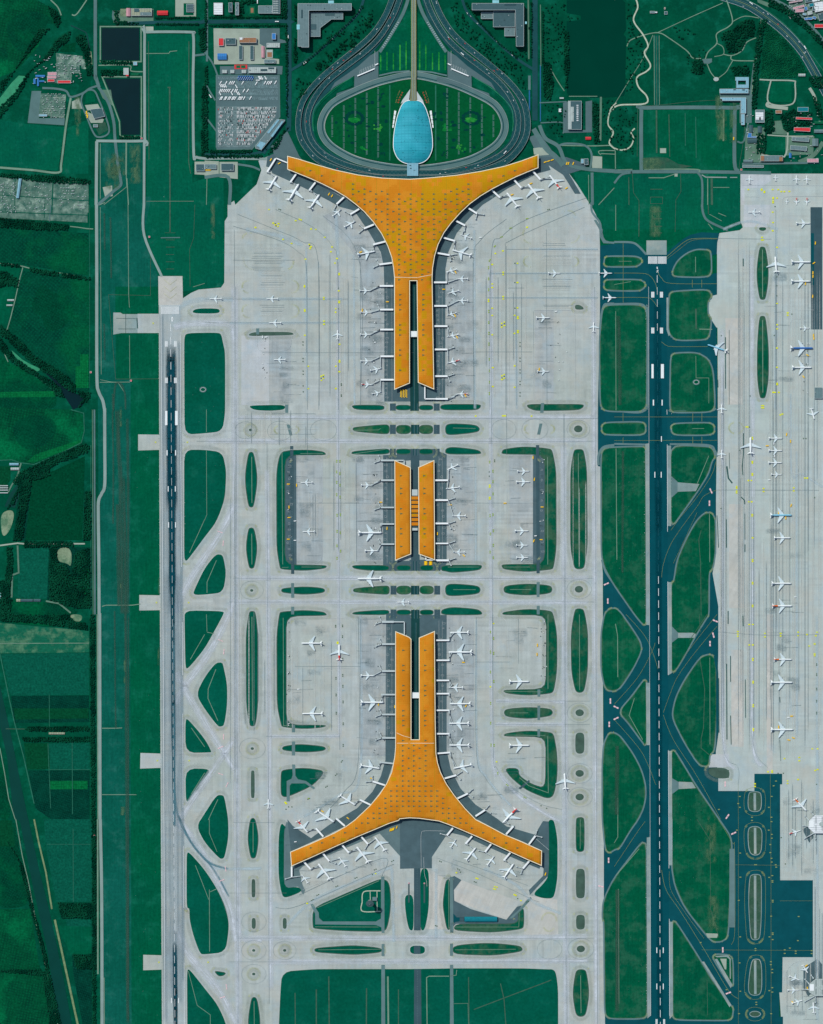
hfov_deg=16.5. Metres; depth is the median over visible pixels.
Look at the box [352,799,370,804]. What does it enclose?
boarding pier
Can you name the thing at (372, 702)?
airliner
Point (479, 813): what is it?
boarding pier
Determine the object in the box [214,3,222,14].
warehouse
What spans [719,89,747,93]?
school block
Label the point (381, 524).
boarding pier
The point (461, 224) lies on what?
boarding pier
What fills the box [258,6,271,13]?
depot
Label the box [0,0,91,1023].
farmland
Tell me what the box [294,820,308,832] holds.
airliner
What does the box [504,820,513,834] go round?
boarding pier
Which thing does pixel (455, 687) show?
airliner
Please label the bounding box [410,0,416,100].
railway viaduct
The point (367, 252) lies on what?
airliner
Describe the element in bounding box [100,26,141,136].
pond bank
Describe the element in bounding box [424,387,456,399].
boarding pier
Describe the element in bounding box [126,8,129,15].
shed
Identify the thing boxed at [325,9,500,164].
garden lawn
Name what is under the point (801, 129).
dormitory
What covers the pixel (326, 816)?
airliner
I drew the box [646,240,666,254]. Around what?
blast pad
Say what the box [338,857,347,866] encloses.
airliner
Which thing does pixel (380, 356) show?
boarding pier
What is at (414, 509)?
concourse link
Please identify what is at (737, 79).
courtyard house
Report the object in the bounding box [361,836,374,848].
boarding pier
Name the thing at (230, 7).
office block
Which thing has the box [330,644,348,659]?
airliner
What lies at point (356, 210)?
boarding pier
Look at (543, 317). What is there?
airliner
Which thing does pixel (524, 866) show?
boarding pier
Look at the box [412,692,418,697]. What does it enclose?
link bridge
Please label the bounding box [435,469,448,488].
boarding pier
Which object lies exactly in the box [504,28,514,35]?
hotel annex
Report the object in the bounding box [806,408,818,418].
airliner
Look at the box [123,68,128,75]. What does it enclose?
hall
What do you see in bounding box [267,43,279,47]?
gate building
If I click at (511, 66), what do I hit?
lawn trees
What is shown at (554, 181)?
airliner
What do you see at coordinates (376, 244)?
boarding pier
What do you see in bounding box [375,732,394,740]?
boarding pier
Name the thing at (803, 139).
dormitory
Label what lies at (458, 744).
airliner
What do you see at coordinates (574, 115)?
office
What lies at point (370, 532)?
airliner
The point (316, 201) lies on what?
airliner
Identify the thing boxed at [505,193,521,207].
airliner
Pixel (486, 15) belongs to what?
hotel annex
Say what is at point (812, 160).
warehouse
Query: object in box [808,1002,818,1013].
airliner
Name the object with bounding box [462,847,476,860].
airliner
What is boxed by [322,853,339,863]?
boarding pier
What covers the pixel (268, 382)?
concrete panels
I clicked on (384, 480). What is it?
boarding pier
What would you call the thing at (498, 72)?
elevated highway
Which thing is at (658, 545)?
runway
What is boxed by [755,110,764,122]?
hall
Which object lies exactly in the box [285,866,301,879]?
boarding pier
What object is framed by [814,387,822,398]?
service building
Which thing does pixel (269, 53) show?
basketball court
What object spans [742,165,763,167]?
guard block
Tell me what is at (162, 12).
house
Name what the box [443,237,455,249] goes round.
boarding pier
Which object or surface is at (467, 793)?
boarding pier
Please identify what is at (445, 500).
boarding pier
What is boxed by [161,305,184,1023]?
runway
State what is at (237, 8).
office block
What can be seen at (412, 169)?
link building
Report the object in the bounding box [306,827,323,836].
boarding pier
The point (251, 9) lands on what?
basketball court
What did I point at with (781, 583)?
airliner
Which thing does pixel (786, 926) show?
dark taxiway
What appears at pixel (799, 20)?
park trees
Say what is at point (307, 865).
boarding pier
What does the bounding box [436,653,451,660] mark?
boarding pier
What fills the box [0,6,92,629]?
woodland
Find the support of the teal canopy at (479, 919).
on the ground at (680, 80)
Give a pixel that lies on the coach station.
(266, 137)
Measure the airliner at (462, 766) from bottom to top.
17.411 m
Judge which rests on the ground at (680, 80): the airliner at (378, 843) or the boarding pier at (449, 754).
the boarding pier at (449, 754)
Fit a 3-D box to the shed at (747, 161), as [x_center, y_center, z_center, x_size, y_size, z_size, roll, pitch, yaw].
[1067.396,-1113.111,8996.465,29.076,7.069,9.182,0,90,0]
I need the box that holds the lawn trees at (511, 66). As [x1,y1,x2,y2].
[295,2,526,98]
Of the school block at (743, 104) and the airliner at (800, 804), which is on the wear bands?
the airliner at (800, 804)
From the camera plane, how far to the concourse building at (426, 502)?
8982.70 m
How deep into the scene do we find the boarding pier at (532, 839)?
8990.50 m
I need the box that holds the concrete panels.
[158,174,772,934]
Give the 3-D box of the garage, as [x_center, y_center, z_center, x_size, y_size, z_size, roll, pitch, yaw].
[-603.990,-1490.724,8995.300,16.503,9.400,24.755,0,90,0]
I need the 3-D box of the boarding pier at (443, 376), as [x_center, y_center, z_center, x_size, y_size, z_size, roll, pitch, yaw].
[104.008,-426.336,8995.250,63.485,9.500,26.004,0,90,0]
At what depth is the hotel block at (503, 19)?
8986.10 m
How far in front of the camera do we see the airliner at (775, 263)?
8993.27 m
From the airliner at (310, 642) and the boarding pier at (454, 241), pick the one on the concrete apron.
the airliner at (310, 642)
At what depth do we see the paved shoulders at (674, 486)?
8999.16 m
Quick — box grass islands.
[184,228,767,1023]
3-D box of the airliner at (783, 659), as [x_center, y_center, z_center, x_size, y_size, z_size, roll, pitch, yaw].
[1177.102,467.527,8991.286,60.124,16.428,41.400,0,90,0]
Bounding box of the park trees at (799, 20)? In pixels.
[542,0,822,153]
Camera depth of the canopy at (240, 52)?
8993.10 m
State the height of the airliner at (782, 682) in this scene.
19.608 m
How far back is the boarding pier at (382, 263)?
8990.50 m
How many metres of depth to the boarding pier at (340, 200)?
8990.50 m
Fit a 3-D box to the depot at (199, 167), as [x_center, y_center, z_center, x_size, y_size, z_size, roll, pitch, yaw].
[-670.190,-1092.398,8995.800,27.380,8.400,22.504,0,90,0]
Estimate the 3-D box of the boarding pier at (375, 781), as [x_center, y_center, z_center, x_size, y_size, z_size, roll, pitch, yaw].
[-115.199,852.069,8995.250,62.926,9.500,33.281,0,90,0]
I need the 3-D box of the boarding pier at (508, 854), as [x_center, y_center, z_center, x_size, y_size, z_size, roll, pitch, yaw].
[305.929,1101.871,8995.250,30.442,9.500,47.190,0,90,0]
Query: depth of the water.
8999.49 m
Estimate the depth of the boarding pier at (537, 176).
8990.95 m
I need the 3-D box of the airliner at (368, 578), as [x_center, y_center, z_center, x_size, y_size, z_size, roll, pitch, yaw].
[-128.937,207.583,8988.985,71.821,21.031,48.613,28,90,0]
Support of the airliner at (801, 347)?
on the wear bands
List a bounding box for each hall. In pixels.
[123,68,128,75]
[393,100,432,163]
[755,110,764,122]
[760,155,782,160]
[797,107,807,111]
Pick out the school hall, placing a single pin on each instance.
(771, 157)
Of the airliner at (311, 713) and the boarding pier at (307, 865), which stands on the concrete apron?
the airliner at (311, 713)
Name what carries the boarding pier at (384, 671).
on the ground at (680, 80)
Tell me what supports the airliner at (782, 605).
on the wear bands
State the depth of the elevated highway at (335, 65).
8993.00 m
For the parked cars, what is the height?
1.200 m
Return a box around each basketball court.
[234,65,246,68]
[249,6,254,13]
[266,50,272,57]
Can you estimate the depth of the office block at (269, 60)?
8992.10 m
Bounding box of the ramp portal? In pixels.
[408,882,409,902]
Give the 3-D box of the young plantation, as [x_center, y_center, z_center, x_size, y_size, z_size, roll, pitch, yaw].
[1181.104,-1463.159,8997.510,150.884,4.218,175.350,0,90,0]
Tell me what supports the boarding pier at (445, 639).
on the ground at (680, 80)
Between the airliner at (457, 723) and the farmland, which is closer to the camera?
the airliner at (457, 723)
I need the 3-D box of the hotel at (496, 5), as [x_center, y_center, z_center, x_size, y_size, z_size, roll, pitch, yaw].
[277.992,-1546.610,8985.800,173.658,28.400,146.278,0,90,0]
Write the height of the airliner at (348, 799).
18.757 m
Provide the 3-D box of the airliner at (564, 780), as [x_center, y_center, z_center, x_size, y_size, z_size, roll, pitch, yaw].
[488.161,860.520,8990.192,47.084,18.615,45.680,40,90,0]
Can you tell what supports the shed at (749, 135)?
on the ground at (680, 80)
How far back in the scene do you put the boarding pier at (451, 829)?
8990.50 m
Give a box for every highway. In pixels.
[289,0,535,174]
[295,0,412,178]
[413,0,530,178]
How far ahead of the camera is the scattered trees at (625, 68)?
8995.95 m
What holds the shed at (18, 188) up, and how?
on the ground at (680, 80)
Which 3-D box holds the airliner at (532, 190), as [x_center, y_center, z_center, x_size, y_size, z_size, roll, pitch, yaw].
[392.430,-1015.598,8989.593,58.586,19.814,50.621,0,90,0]
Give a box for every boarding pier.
[266,158,286,177]
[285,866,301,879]
[303,861,318,869]
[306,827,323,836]
[309,182,317,196]
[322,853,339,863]
[333,196,343,209]
[341,844,357,852]
[344,208,359,221]
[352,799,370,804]
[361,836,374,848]
[365,775,384,785]
[369,285,392,290]
[371,241,384,250]
[371,355,393,367]
[371,379,393,391]
[371,479,393,484]
[373,259,391,267]
[373,665,394,675]
[374,455,404,464]
[375,616,404,634]
[375,639,394,646]
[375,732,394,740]
[377,539,393,550]
[378,523,393,531]
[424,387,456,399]
[425,557,454,565]
[434,272,456,282]
[434,300,457,314]
[434,325,449,335]
[434,373,453,381]
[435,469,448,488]
[435,497,454,515]
[436,633,453,640]
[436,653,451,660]
[436,693,453,702]
[436,709,452,722]
[437,252,456,260]
[437,752,456,767]
[440,828,454,840]
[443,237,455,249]
[444,771,461,779]
[456,220,465,234]
[457,789,472,798]
[465,835,473,850]
[475,805,490,816]
[478,844,492,856]
[492,190,507,198]
[503,852,511,866]
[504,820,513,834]
[516,860,529,873]
[528,830,541,844]
[533,171,550,179]
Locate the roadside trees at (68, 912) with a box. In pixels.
[0,614,96,1023]
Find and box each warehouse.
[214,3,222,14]
[807,159,818,161]
[814,24,822,27]
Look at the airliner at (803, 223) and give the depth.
8994.23 m
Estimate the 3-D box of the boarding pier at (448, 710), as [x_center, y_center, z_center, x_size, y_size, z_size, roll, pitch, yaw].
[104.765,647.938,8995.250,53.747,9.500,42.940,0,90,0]
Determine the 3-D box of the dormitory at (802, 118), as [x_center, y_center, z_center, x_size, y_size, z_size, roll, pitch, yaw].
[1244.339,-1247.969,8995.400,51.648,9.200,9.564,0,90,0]
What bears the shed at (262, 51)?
on the ground at (680, 80)
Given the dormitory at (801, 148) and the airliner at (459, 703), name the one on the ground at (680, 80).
the dormitory at (801, 148)
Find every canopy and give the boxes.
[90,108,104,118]
[239,45,242,59]
[250,45,253,59]
[257,119,282,148]
[401,90,423,103]
[460,916,496,921]
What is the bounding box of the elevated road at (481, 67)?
[418,0,520,174]
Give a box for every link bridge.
[410,331,416,337]
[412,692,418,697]
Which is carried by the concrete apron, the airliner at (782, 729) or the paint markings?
the airliner at (782, 729)
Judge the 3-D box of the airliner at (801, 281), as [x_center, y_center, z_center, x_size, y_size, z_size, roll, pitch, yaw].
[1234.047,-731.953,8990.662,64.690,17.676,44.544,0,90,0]
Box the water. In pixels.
[0,0,625,1023]
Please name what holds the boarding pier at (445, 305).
on the ground at (680, 80)
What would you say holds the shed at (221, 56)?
on the ground at (680, 80)
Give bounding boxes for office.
[239,37,255,42]
[568,101,581,129]
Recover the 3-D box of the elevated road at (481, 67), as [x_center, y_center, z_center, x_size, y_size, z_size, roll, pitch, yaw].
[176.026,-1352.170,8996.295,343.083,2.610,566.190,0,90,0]
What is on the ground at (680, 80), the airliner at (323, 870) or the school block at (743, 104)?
the school block at (743, 104)
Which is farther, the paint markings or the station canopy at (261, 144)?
the paint markings
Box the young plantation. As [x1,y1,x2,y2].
[760,23,806,77]
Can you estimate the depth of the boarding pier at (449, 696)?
8992.40 m
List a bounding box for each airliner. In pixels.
[264,176,279,190]
[282,184,302,201]
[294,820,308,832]
[301,636,321,650]
[302,706,322,720]
[305,194,321,208]
[314,808,333,821]
[316,863,335,879]
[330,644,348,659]
[338,793,354,804]
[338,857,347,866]
[355,847,373,862]
[357,247,374,258]
[357,524,381,540]
[357,570,380,586]
[359,760,379,773]
[360,694,383,710]
[374,837,388,850]
[446,483,459,491]
[449,644,472,659]
[449,683,462,691]
[449,716,469,729]
[449,738,469,751]
[450,626,468,638]
[450,696,470,710]
[452,247,471,259]
[453,760,472,772]
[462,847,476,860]
[485,856,494,865]
[499,864,515,877]
[502,807,520,822]
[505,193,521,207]
[509,674,528,688]
[509,738,528,752]
[526,184,543,198]
[536,313,549,321]
[548,175,562,188]
[556,773,573,788]
[708,342,726,355]
[740,437,760,453]
[767,257,785,271]
[768,458,781,466]
[770,507,791,522]
[770,675,792,689]
[771,576,790,590]
[771,722,792,737]
[772,599,791,612]
[774,532,789,543]
[774,653,791,665]
[790,340,812,355]
[791,255,809,268]
[791,274,810,287]
[792,360,811,374]
[792,797,806,810]
[796,219,809,227]
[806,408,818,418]
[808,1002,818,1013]
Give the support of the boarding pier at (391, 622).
on the ground at (680, 80)
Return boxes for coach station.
[255,119,284,149]
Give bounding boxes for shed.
[16,178,21,197]
[21,599,32,601]
[49,732,64,733]
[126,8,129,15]
[217,53,226,59]
[261,46,263,57]
[743,160,752,162]
[747,133,756,137]
[747,138,756,142]
[795,8,803,12]
[814,1,822,11]
[814,129,822,132]
[818,13,822,20]
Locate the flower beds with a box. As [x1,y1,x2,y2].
[335,92,485,155]
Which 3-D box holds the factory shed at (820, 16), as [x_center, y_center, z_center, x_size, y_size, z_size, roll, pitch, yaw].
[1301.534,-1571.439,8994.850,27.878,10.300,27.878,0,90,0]
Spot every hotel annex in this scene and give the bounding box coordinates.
[481,12,492,18]
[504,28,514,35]
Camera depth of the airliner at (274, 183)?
8993.28 m
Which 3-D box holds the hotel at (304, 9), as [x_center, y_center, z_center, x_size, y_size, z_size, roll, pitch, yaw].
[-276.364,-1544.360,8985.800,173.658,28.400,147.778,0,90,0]
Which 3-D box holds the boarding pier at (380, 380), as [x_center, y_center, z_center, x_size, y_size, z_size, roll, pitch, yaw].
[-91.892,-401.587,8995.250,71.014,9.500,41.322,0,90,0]
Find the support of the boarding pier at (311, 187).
on the ground at (680, 80)
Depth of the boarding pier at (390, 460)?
8990.85 m
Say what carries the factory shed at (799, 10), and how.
on the ground at (680, 80)
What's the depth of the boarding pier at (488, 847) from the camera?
8990.50 m
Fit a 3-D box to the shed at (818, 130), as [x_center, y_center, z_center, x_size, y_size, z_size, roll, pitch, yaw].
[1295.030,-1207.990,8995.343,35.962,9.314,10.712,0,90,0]
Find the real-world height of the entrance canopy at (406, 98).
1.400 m
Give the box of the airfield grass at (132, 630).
[98,34,742,1023]
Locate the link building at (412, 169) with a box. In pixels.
[407,163,417,175]
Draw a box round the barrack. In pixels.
[58,80,70,82]
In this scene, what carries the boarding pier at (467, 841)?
on the ground at (680, 80)
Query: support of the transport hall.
on the ground at (680, 80)
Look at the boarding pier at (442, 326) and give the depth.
8990.50 m
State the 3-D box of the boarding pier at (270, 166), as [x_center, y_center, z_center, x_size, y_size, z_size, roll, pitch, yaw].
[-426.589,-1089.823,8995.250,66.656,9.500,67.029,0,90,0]
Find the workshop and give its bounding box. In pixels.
[225,38,235,44]
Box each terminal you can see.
[287,155,537,389]
[290,631,541,865]
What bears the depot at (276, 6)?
on the ground at (680, 80)
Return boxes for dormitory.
[790,145,806,150]
[792,137,808,141]
[794,127,809,131]
[796,117,811,119]
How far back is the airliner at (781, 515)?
8992.17 m
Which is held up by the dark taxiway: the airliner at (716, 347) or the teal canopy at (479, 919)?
the airliner at (716, 347)
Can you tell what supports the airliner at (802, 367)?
on the wear bands
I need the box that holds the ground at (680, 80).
[0,0,822,1023]
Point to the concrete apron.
(517, 637)
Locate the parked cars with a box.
[218,107,272,144]
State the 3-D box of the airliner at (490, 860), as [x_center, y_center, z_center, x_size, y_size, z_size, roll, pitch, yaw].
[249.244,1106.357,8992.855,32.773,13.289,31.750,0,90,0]
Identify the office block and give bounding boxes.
[229,3,231,12]
[235,2,238,15]
[264,59,274,62]
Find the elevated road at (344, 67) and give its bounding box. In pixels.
[305,0,406,174]
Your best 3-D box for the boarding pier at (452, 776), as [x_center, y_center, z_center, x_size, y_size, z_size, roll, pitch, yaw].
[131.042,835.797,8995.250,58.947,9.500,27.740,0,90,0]
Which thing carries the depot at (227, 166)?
on the ground at (680, 80)
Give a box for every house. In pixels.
[157,11,167,14]
[735,77,748,87]
[812,138,817,145]
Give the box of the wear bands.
[76,98,822,1023]
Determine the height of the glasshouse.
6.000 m
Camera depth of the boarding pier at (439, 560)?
8990.85 m
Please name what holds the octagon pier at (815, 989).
on the ground at (680, 80)
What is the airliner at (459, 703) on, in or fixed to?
on the wear bands
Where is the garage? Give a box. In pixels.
[218,38,223,45]
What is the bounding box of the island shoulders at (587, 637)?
[215,227,768,1023]
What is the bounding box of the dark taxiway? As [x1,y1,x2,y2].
[598,232,812,1023]
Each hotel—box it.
[297,1,351,47]
[472,0,526,47]
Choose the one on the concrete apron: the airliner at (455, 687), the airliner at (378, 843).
the airliner at (378, 843)
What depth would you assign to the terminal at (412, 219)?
8976.03 m
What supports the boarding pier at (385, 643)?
on the ground at (680, 80)
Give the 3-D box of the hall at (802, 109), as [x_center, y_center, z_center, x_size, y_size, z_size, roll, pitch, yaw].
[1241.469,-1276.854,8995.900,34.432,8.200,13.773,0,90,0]
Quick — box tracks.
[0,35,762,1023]
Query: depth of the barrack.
8995.10 m
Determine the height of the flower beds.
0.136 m
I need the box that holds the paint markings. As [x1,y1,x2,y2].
[135,175,822,1023]
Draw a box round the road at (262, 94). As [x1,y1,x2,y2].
[0,0,822,1023]
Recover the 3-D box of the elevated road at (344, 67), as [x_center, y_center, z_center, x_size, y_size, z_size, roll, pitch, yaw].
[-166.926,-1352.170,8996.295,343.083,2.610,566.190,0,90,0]
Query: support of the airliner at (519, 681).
on the concrete apron
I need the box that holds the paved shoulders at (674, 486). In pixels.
[590,202,756,1017]
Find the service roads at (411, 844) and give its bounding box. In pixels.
[267,154,821,995]
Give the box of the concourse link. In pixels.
[411,489,417,530]
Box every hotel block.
[310,13,342,36]
[493,11,514,27]
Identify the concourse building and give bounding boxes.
[394,460,410,560]
[418,460,434,559]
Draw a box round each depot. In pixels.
[196,164,204,170]
[204,164,215,168]
[221,163,233,170]
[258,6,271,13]
[273,0,279,13]
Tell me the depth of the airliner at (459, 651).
8991.04 m
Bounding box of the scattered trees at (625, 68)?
[545,3,705,153]
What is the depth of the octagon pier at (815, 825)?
8987.00 m
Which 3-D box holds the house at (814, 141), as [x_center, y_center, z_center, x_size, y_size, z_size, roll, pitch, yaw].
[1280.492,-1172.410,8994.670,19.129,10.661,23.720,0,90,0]
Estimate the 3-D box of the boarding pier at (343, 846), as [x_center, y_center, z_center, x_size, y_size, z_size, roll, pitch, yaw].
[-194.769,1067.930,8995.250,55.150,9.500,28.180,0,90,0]
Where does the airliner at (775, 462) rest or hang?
on the wear bands
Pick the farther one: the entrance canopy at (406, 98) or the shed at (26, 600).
the shed at (26, 600)
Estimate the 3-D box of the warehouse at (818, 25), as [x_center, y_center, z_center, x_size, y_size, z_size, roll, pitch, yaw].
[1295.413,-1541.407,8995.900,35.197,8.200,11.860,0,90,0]
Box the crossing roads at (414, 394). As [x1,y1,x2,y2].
[256,220,602,1023]
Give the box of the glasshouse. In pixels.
[186,4,193,11]
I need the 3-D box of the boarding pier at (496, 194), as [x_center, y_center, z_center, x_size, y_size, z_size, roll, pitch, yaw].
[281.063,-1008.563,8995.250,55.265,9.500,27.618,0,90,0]
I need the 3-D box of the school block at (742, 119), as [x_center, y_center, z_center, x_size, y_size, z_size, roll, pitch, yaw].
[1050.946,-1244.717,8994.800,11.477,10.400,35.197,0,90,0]
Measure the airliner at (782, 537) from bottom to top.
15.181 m
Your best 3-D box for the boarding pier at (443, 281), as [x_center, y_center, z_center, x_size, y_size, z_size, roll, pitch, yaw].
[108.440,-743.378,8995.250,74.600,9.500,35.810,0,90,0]
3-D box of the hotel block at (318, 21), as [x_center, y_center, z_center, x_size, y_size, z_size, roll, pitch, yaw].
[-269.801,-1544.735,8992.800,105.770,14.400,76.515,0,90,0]
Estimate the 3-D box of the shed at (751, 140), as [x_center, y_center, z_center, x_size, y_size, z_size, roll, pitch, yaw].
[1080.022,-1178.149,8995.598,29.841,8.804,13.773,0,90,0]
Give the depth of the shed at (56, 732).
8996.16 m
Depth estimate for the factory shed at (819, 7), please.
8990.90 m
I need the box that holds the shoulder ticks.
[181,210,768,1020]
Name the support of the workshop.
on the ground at (680, 80)
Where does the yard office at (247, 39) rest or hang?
on the ground at (680, 80)
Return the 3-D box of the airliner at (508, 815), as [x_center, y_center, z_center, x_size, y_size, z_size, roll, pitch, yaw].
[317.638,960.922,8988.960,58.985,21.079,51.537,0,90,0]
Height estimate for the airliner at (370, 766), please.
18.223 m
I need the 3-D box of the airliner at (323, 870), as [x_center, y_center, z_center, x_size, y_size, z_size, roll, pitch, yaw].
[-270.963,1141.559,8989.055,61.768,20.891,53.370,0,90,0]
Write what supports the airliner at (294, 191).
on the concrete apron
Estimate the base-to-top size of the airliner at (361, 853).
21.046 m
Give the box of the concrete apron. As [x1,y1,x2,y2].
[113,157,822,1023]
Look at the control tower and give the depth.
8938.65 m
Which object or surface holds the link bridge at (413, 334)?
attached to the terminal at (412, 219)
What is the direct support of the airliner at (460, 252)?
on the wear bands
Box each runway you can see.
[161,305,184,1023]
[649,255,668,1023]
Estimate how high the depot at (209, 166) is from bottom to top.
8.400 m
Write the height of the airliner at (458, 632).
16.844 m
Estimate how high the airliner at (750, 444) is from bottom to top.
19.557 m
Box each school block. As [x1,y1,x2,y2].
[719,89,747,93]
[720,97,745,113]
[741,114,744,124]
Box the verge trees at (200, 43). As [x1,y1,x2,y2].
[100,0,296,158]
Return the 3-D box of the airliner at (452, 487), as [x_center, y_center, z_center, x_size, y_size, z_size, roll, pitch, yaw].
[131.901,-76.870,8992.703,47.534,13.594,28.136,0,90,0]
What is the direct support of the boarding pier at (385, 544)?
on the ground at (680, 80)
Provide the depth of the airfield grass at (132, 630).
8999.98 m
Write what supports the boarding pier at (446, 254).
on the ground at (680, 80)
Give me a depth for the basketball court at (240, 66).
8999.05 m
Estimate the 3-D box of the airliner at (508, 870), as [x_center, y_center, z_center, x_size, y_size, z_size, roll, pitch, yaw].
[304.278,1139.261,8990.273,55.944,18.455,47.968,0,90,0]
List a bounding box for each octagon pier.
[802,811,822,839]
[802,974,822,1002]
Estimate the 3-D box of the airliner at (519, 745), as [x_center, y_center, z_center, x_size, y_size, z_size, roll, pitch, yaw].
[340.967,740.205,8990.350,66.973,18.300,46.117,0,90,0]
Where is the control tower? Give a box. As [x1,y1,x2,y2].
[366,900,373,906]
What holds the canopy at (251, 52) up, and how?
on the ground at (680, 80)
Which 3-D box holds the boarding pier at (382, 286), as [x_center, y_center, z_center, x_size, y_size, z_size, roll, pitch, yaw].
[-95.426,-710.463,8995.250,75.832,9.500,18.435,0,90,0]

